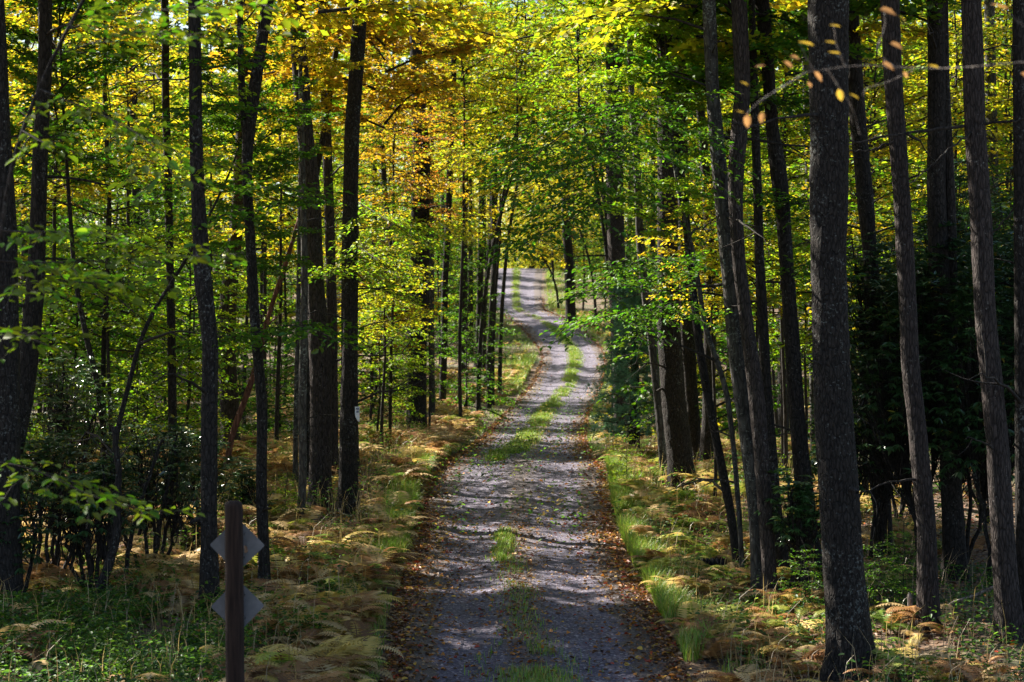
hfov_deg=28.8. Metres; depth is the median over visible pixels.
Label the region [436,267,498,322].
maple sapling
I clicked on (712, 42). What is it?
maple tree
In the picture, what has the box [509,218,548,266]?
maple sapling
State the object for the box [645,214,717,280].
maple sapling
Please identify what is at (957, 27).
forest tree
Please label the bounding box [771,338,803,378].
leafy shrub
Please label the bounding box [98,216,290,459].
maple sapling
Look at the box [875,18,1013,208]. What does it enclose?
maple sapling
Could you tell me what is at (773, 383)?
maple sapling
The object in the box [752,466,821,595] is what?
rhododendron
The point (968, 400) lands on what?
evergreen tree
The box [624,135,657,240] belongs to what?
forest tree
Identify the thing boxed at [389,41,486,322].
forest tree
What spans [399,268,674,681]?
gravel road
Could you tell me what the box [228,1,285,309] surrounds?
forest tree
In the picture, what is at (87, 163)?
maple sapling
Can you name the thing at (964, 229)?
rhododendron
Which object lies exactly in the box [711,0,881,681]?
oak tree
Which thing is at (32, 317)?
maple tree
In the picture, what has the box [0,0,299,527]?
beech sapling
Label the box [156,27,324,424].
maple sapling
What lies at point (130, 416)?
maple sapling
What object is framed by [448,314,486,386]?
leafy shrub
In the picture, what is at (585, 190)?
forest tree
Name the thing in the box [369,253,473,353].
maple sapling
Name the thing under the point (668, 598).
roadside grass
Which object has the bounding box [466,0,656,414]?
maple sapling
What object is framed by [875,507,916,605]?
leafy shrub
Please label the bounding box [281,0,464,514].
oak tree
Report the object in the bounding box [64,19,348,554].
maple tree
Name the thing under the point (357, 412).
posted notice
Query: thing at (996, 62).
forest tree
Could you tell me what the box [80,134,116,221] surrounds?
forest tree
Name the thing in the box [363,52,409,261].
forest tree
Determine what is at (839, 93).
beech sapling
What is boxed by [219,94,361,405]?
maple sapling
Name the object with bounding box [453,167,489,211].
maple sapling
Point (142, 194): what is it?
maple sapling
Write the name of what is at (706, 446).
maple tree
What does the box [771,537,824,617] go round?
leafy shrub
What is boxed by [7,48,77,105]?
forest tree
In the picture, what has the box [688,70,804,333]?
maple sapling
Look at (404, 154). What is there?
forest tree
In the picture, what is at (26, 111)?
forest tree
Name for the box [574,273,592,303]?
leafy shrub
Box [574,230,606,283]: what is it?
leafy shrub
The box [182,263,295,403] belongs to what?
maple sapling
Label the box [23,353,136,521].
rhododendron
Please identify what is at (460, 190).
maple sapling
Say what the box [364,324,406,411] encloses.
leafy shrub
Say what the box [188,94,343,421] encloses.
maple sapling
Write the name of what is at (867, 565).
leafy shrub
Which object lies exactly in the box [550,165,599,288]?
maple sapling
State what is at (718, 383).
maple sapling
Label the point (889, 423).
evergreen tree
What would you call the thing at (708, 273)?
maple sapling
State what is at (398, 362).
maple sapling
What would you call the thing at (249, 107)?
maple tree
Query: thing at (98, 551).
crooked stem
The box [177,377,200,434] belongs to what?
leafy shrub
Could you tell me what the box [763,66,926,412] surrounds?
maple sapling
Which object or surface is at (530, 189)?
maple sapling
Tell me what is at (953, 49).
forest tree
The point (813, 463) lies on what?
rhododendron
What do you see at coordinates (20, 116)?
forest tree
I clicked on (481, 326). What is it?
maple sapling
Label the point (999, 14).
maple sapling
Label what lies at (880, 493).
evergreen tree
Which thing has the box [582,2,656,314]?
forest tree
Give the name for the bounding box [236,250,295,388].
maple sapling
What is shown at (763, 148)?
maple sapling
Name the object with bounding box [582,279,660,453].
white pine
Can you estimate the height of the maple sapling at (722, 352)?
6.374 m
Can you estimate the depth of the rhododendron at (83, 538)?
27.75 m
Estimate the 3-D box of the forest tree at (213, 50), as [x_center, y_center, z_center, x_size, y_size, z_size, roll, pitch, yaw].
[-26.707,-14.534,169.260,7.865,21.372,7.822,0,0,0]
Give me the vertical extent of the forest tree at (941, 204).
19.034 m
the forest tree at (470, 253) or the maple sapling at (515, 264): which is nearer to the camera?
the forest tree at (470, 253)
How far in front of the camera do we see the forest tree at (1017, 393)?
26.22 m
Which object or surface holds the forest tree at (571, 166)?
on the forest floor
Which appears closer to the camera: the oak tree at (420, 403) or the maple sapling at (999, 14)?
the maple sapling at (999, 14)
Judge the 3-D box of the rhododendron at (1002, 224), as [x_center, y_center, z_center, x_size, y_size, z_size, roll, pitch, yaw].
[8.892,0.529,33.031,2.880,6.896,2.944,0,0,0]
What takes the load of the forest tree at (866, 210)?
on the forest floor
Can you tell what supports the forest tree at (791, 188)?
on the forest floor
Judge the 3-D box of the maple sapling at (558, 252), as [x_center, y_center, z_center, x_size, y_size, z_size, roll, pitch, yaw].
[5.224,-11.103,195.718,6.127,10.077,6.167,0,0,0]
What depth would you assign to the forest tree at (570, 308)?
137.73 m
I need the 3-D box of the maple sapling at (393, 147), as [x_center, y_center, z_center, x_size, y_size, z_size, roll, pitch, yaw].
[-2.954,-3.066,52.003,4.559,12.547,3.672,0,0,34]
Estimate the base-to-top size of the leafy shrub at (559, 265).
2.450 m
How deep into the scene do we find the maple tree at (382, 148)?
67.91 m
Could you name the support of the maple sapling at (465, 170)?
on the forest floor
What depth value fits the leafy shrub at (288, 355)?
94.73 m
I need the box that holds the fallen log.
[685,557,747,567]
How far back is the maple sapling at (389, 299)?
49.92 m
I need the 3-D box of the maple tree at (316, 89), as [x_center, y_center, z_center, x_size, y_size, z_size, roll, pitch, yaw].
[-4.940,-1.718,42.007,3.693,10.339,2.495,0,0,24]
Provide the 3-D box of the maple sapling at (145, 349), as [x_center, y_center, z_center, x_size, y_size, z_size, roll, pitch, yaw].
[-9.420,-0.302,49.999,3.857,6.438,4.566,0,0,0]
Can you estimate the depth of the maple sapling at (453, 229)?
133.28 m
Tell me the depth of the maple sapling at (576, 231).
209.66 m
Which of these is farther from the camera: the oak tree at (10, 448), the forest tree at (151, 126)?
the forest tree at (151, 126)
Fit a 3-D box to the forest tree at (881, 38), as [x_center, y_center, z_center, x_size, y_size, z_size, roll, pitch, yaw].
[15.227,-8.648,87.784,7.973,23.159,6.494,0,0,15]
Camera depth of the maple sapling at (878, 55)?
51.92 m
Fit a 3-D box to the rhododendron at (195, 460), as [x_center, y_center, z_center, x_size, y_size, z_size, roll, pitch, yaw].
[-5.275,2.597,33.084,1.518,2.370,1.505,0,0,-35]
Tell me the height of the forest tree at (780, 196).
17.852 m
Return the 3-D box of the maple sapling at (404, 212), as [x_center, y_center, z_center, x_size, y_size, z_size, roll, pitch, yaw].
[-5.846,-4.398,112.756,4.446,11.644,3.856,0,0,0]
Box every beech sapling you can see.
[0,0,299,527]
[736,3,1023,133]
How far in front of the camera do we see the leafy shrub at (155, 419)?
48.70 m
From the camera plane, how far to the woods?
235.65 m
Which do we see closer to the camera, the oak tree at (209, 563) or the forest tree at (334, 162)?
the oak tree at (209, 563)
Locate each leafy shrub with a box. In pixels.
[79,369,151,447]
[122,352,195,430]
[129,396,177,445]
[162,344,255,445]
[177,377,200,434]
[200,322,274,415]
[238,380,293,425]
[267,465,304,515]
[273,341,294,406]
[275,334,294,378]
[358,358,421,432]
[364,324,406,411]
[392,373,424,425]
[434,243,476,317]
[434,261,515,339]
[435,270,483,315]
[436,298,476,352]
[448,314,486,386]
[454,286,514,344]
[553,255,563,271]
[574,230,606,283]
[574,264,595,292]
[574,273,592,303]
[577,221,602,275]
[590,277,608,310]
[605,417,647,479]
[740,445,793,499]
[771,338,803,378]
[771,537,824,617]
[863,527,915,605]
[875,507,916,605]
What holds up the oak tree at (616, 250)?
on the forest floor
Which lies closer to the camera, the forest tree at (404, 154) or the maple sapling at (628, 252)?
the maple sapling at (628, 252)
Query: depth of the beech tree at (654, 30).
27.82 m
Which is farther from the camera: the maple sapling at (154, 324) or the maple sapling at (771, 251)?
the maple sapling at (771, 251)
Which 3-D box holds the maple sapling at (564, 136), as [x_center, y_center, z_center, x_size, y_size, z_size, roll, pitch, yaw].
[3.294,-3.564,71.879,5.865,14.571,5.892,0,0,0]
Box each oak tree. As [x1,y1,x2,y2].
[0,0,66,604]
[135,0,267,615]
[202,0,266,461]
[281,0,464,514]
[290,0,434,510]
[359,0,511,431]
[543,0,645,440]
[592,22,695,490]
[610,0,794,610]
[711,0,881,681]
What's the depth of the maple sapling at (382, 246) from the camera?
130.47 m
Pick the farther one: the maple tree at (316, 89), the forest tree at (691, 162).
the forest tree at (691, 162)
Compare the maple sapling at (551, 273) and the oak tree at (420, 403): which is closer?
the oak tree at (420, 403)
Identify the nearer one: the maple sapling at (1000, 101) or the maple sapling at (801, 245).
the maple sapling at (801, 245)
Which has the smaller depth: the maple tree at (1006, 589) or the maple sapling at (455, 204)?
the maple tree at (1006, 589)
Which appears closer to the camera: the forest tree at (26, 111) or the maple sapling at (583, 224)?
the forest tree at (26, 111)
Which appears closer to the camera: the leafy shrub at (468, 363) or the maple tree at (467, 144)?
the leafy shrub at (468, 363)
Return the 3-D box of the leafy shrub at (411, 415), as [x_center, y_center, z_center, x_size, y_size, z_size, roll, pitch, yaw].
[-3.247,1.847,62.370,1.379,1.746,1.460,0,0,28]
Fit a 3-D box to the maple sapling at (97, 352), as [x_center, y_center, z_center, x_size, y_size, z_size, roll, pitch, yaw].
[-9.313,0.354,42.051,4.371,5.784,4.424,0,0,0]
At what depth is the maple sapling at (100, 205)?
90.40 m
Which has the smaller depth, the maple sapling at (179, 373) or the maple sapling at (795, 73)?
the maple sapling at (795, 73)
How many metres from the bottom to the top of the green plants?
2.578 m
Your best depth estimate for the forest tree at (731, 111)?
60.36 m
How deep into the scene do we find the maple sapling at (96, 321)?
72.12 m
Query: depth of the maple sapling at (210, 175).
49.86 m
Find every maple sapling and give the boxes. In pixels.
[5,0,173,465]
[9,76,140,452]
[15,55,242,472]
[15,66,159,421]
[16,145,89,296]
[18,166,220,432]
[18,167,114,355]
[18,227,181,467]
[18,238,79,414]
[18,267,124,496]
[19,163,151,377]
[28,287,149,438]
[53,0,232,438]
[54,223,192,419]
[66,195,249,415]
[71,295,200,463]
[72,140,190,413]
[77,206,199,439]
[78,149,252,424]
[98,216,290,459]
[109,0,297,283]
[114,158,180,251]
[118,120,244,319]
[131,161,212,374]
[143,187,191,259]
[155,142,285,352]
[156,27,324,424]
[174,1,385,443]
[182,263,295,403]
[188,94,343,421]
[218,318,340,436]
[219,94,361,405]
[236,233,295,343]
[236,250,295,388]
[238,242,296,389]
[263,99,432,473]
[268,180,359,246]
[276,173,323,327]
[286,239,338,295]
[292,160,366,283]
[312,0,481,448]
[322,159,407,342]
[323,201,452,454]
[324,236,442,428]
[333,156,381,227]
[337,272,446,413]
[337,279,461,446]
[341,99,442,393]
[359,202,408,319]
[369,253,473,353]
[371,61,473,427]
[379,167,438,272]
[381,169,490,367]
[382,0,562,416]
[427,246,522,420]
[434,162,461,243]
[434,187,474,278]
[434,194,476,255]
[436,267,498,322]
[438,52,576,406]
[440,0,585,282]
[440,0,586,412]
[441,16,580,367]
[446,0,605,392]
[448,0,605,408]
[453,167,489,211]
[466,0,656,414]
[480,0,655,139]
[500,184,559,266]
[502,142,582,307]
[505,188,561,237]
[506,140,580,279]
[506,205,576,266]
[508,129,559,266]
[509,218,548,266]
[514,75,604,326]
[528,44,656,422]
[530,1,627,134]
[534,202,588,272]
[536,55,644,201]
[540,148,627,309]
[546,169,596,264]
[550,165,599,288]
[558,198,635,314]
[571,152,657,272]
[588,191,704,402]
[589,220,811,459]
[590,276,771,438]
[623,172,798,496]
[624,153,649,230]
[625,138,747,280]
[645,163,811,353]
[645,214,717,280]
[655,82,887,482]
[681,0,883,468]
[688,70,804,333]
[696,159,806,283]
[700,86,849,437]
[713,238,862,438]
[743,97,1002,509]
[745,220,794,317]
[749,2,964,223]
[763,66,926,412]
[771,288,857,397]
[775,0,927,415]
[803,189,893,325]
[848,21,1012,247]
[848,166,917,301]
[855,44,1013,433]
[865,0,1012,200]
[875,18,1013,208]
[888,80,1012,202]
[892,159,1013,491]
[911,0,1012,258]
[913,0,1013,468]
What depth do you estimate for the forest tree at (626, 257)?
131.46 m
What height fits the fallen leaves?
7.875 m
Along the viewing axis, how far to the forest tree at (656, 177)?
91.85 m
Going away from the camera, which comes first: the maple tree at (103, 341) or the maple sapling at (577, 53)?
the maple tree at (103, 341)
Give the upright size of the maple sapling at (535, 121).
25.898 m
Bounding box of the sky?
[8,0,1008,265]
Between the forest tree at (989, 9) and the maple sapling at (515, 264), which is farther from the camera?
the maple sapling at (515, 264)
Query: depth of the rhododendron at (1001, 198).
38.02 m
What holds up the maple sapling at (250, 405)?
on the forest floor
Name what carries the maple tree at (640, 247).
on the forest floor
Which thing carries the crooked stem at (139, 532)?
on the forest floor
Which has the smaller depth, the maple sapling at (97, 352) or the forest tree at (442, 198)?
the maple sapling at (97, 352)
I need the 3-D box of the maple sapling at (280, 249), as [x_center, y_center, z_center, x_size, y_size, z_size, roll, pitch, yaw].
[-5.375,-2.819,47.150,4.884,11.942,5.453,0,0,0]
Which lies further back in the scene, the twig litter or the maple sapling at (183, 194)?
the maple sapling at (183, 194)
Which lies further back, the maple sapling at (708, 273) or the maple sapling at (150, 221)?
the maple sapling at (150, 221)
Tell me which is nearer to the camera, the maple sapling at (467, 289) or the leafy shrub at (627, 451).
the leafy shrub at (627, 451)
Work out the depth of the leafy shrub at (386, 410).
58.86 m
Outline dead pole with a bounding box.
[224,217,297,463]
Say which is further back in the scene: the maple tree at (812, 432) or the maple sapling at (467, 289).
the maple sapling at (467, 289)
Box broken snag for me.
[907,592,913,628]
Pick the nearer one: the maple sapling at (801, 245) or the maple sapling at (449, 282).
the maple sapling at (801, 245)
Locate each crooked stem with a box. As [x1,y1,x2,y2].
[83,418,159,607]
[91,449,107,568]
[123,421,163,590]
[137,436,189,539]
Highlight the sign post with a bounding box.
[210,500,263,681]
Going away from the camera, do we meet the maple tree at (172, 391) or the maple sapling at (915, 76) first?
the maple tree at (172, 391)
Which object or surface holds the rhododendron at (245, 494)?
on the forest floor
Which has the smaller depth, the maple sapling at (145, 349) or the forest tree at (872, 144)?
the maple sapling at (145, 349)
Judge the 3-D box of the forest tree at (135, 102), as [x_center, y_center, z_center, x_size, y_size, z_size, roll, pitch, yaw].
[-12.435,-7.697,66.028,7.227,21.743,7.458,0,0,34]
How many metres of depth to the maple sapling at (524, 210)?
226.69 m
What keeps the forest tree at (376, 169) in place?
on the forest floor
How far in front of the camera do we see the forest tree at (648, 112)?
120.71 m
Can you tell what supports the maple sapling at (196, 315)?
on the forest floor
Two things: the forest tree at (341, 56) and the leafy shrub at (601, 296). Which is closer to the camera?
the forest tree at (341, 56)
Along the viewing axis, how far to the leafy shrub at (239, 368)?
65.11 m
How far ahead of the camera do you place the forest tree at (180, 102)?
115.89 m
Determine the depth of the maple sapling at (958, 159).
62.84 m
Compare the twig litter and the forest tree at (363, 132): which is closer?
the twig litter
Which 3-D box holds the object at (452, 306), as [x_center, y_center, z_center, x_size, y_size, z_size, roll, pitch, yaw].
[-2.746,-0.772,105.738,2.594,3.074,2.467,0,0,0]
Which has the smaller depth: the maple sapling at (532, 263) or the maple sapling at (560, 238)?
the maple sapling at (560, 238)
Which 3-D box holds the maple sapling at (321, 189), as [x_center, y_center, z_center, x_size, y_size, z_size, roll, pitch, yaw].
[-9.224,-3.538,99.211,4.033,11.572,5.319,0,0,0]
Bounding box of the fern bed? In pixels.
[0,294,1023,681]
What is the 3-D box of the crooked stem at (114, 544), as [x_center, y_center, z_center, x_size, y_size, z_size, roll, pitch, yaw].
[-5.364,2.455,27.282,1.123,2.849,0.170,0,0,2]
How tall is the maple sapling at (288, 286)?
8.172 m
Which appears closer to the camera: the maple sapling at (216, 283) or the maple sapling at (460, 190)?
the maple sapling at (216, 283)
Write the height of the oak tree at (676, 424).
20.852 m
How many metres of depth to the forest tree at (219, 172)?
59.69 m
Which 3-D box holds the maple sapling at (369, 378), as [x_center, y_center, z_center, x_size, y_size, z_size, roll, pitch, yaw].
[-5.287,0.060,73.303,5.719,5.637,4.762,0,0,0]
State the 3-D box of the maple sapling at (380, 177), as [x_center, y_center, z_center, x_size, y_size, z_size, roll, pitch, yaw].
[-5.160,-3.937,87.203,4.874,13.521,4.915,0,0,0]
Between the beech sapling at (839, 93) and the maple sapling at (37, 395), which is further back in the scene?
the maple sapling at (37, 395)
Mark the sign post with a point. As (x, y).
(237, 606)
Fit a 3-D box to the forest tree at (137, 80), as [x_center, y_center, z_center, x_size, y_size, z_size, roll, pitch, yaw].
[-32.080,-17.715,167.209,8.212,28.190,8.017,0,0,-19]
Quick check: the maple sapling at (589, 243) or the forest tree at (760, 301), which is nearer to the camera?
the forest tree at (760, 301)
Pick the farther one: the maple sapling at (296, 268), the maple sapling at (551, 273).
the maple sapling at (551, 273)
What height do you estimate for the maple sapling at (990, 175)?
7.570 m
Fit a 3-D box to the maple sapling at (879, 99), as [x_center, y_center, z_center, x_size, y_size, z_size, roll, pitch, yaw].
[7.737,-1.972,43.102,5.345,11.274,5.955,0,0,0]
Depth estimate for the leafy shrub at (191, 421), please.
43.93 m
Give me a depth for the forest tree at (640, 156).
171.52 m
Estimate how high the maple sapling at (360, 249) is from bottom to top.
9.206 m
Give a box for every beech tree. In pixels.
[456,0,788,574]
[539,0,781,582]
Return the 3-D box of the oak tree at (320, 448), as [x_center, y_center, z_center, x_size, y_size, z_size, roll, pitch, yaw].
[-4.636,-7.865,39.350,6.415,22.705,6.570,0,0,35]
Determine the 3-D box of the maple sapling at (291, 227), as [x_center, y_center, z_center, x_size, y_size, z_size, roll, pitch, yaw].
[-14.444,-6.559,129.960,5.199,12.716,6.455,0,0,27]
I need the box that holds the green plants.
[0,382,1023,681]
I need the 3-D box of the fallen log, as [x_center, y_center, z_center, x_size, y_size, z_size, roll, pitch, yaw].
[3.249,3.708,32.580,1.193,0.382,0.326,0,0,-7]
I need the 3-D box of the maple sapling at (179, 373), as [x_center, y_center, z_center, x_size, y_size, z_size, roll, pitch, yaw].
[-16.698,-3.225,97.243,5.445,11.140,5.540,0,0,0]
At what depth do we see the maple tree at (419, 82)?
41.68 m
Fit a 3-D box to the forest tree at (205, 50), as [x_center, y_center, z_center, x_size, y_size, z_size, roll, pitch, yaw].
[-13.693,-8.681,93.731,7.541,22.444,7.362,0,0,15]
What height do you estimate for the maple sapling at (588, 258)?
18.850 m
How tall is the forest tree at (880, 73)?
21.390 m
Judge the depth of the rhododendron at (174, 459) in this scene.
30.35 m
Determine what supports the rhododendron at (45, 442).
on the forest floor
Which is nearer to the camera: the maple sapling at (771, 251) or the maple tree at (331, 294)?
the maple tree at (331, 294)
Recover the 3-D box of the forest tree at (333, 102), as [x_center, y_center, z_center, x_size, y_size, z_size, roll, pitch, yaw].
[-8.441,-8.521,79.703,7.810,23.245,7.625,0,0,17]
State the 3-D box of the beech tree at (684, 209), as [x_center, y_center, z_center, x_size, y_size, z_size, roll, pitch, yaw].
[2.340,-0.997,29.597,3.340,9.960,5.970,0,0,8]
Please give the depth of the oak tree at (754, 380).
29.51 m
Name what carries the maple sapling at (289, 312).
on the forest floor
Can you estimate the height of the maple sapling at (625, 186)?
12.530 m
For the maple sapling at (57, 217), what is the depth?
87.71 m
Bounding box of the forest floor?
[0,267,1023,681]
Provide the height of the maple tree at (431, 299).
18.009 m
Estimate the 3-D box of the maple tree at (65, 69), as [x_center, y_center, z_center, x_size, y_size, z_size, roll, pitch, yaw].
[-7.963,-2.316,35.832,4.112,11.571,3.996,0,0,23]
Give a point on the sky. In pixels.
(404, 58)
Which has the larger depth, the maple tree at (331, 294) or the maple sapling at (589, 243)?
the maple sapling at (589, 243)
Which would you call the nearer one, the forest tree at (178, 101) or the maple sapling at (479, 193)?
the maple sapling at (479, 193)
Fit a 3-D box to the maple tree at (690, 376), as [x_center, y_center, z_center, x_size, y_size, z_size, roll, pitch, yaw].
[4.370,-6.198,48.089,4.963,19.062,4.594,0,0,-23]
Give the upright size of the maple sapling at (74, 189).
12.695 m
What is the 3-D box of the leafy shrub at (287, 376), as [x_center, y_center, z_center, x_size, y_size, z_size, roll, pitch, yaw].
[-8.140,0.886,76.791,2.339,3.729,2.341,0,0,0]
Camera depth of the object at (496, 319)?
116.67 m
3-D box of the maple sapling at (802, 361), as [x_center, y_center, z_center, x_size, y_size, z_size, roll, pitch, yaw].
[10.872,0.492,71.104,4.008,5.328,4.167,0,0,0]
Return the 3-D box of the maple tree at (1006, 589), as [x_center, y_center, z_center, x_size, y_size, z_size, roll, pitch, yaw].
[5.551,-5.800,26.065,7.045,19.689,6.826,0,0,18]
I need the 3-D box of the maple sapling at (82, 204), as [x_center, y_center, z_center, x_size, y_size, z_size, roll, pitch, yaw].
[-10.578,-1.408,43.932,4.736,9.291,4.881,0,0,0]
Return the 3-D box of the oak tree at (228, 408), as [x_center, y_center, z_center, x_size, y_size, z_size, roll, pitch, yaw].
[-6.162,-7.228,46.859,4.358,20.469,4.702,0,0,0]
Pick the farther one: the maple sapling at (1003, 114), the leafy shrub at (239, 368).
the leafy shrub at (239, 368)
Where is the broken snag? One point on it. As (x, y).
(909, 599)
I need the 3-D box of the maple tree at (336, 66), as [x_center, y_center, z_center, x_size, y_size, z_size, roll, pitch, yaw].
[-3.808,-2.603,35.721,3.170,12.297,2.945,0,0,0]
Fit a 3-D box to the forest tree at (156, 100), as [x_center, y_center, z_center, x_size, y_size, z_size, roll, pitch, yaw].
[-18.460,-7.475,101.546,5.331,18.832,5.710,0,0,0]
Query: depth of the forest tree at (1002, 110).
71.93 m
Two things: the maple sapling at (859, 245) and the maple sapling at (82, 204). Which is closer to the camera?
the maple sapling at (82, 204)
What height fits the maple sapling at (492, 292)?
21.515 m
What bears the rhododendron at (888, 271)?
on the forest floor
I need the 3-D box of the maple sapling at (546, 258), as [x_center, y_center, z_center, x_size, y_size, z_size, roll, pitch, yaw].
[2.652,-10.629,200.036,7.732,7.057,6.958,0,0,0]
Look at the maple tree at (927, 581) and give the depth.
26.89 m
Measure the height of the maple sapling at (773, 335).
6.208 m
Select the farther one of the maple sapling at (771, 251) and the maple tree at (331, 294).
the maple sapling at (771, 251)
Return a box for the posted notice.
[355,406,359,421]
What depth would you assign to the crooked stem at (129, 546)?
29.08 m
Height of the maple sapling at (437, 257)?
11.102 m
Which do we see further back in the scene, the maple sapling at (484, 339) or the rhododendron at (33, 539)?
the maple sapling at (484, 339)
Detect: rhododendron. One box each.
[0,464,65,591]
[20,430,101,577]
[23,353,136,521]
[44,452,161,591]
[90,414,200,570]
[145,426,242,556]
[219,458,275,507]
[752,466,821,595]
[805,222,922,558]
[806,406,882,496]
[846,219,965,526]
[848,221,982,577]
[880,158,1013,564]
[912,136,1013,522]
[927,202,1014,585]
[965,167,1014,474]
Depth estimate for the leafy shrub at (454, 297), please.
111.53 m
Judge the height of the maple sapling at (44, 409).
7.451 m
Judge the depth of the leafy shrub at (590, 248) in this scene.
169.12 m
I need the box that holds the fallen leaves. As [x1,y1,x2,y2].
[0,297,1023,681]
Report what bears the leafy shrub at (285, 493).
on the forest floor
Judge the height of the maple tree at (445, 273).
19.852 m
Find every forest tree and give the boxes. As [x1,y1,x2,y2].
[5,0,100,417]
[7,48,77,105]
[10,8,112,355]
[10,46,65,195]
[18,3,128,352]
[54,0,205,416]
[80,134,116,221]
[87,7,175,359]
[102,15,188,369]
[107,9,160,220]
[107,55,188,223]
[112,72,183,224]
[139,47,217,191]
[141,75,224,298]
[145,0,287,381]
[159,0,366,351]
[180,47,237,153]
[215,0,384,352]
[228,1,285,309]
[304,0,411,131]
[314,76,380,197]
[318,123,343,205]
[328,2,385,299]
[332,4,433,377]
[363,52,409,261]
[384,100,436,241]
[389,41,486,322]
[395,2,472,287]
[423,0,526,375]
[428,7,486,353]
[428,20,553,366]
[522,89,546,267]
[530,0,878,576]
[530,71,605,322]
[539,88,599,256]
[553,86,605,274]
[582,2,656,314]
[598,0,874,585]
[603,58,651,277]
[605,74,648,274]
[623,14,721,138]
[624,7,795,413]
[624,23,761,395]
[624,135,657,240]
[648,64,724,221]
[695,2,882,435]
[698,1,801,294]
[744,4,913,175]
[762,109,807,333]
[770,0,958,554]
[798,0,1004,580]
[798,2,917,241]
[859,2,925,107]
[868,1,1002,245]
[901,2,1008,134]
[941,0,1023,612]
[949,0,1012,112]
[951,17,1012,143]
[953,0,1010,228]
[984,0,998,237]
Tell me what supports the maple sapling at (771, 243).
on the forest floor
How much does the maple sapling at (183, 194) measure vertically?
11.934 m
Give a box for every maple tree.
[5,0,155,462]
[6,0,148,492]
[19,0,162,472]
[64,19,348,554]
[113,0,517,591]
[124,0,178,468]
[207,0,441,481]
[222,0,387,529]
[234,0,527,482]
[243,14,363,498]
[317,0,443,352]
[383,0,551,405]
[385,0,501,415]
[437,0,543,380]
[485,0,881,605]
[567,0,666,485]
[573,1,768,462]
[592,14,700,459]
[774,5,815,456]
[805,0,1023,643]
[849,0,957,634]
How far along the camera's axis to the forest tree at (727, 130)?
79.75 m
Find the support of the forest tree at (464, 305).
on the forest floor
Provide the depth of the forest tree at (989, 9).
46.33 m
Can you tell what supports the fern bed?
on the forest floor
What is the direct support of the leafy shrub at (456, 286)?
on the forest floor
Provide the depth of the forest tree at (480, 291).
105.86 m
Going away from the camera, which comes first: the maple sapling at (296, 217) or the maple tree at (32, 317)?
the maple tree at (32, 317)
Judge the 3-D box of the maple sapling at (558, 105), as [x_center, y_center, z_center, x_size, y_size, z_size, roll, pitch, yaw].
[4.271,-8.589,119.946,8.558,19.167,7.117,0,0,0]
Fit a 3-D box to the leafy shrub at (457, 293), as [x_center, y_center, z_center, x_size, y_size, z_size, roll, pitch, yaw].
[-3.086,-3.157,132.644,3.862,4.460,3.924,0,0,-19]
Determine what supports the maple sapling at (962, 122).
on the forest floor
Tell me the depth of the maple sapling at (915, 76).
51.88 m
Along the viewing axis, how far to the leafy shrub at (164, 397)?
52.22 m
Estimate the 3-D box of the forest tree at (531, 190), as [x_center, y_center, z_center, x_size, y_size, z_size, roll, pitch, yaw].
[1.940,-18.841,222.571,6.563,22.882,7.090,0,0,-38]
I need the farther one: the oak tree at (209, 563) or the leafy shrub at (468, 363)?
the leafy shrub at (468, 363)
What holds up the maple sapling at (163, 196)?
on the forest floor
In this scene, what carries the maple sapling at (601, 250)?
on the forest floor
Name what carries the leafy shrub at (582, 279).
on the forest floor
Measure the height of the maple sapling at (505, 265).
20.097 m
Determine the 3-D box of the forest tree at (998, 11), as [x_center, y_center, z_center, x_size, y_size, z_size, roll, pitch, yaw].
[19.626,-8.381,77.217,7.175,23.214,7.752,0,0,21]
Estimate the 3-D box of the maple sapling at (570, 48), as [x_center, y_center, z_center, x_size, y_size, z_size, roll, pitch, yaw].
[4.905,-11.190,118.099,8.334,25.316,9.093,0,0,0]
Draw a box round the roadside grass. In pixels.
[0,266,1023,681]
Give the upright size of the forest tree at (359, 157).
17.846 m
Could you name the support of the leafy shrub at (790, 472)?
on the forest floor
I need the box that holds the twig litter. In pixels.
[33,452,1023,680]
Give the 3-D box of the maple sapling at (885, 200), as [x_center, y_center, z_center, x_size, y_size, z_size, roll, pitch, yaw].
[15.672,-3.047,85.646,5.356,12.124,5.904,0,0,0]
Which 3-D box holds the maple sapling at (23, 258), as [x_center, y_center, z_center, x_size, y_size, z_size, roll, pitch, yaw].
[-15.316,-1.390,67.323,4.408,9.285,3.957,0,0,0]
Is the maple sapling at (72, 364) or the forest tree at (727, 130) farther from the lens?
the forest tree at (727, 130)
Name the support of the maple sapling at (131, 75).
on the forest floor
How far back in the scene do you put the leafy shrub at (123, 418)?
46.32 m
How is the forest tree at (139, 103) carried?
on the forest floor
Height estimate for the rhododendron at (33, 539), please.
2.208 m
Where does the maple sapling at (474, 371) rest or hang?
on the forest floor
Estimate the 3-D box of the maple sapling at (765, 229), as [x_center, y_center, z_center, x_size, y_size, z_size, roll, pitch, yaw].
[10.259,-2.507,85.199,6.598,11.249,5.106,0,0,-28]
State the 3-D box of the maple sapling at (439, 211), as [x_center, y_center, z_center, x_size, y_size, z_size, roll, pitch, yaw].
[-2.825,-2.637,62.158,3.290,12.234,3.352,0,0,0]
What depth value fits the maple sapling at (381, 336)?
57.36 m
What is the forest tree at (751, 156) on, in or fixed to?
on the forest floor
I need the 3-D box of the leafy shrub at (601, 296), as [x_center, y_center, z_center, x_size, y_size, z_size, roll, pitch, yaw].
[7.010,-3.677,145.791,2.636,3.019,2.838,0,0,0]
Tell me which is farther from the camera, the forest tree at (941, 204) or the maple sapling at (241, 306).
the maple sapling at (241, 306)

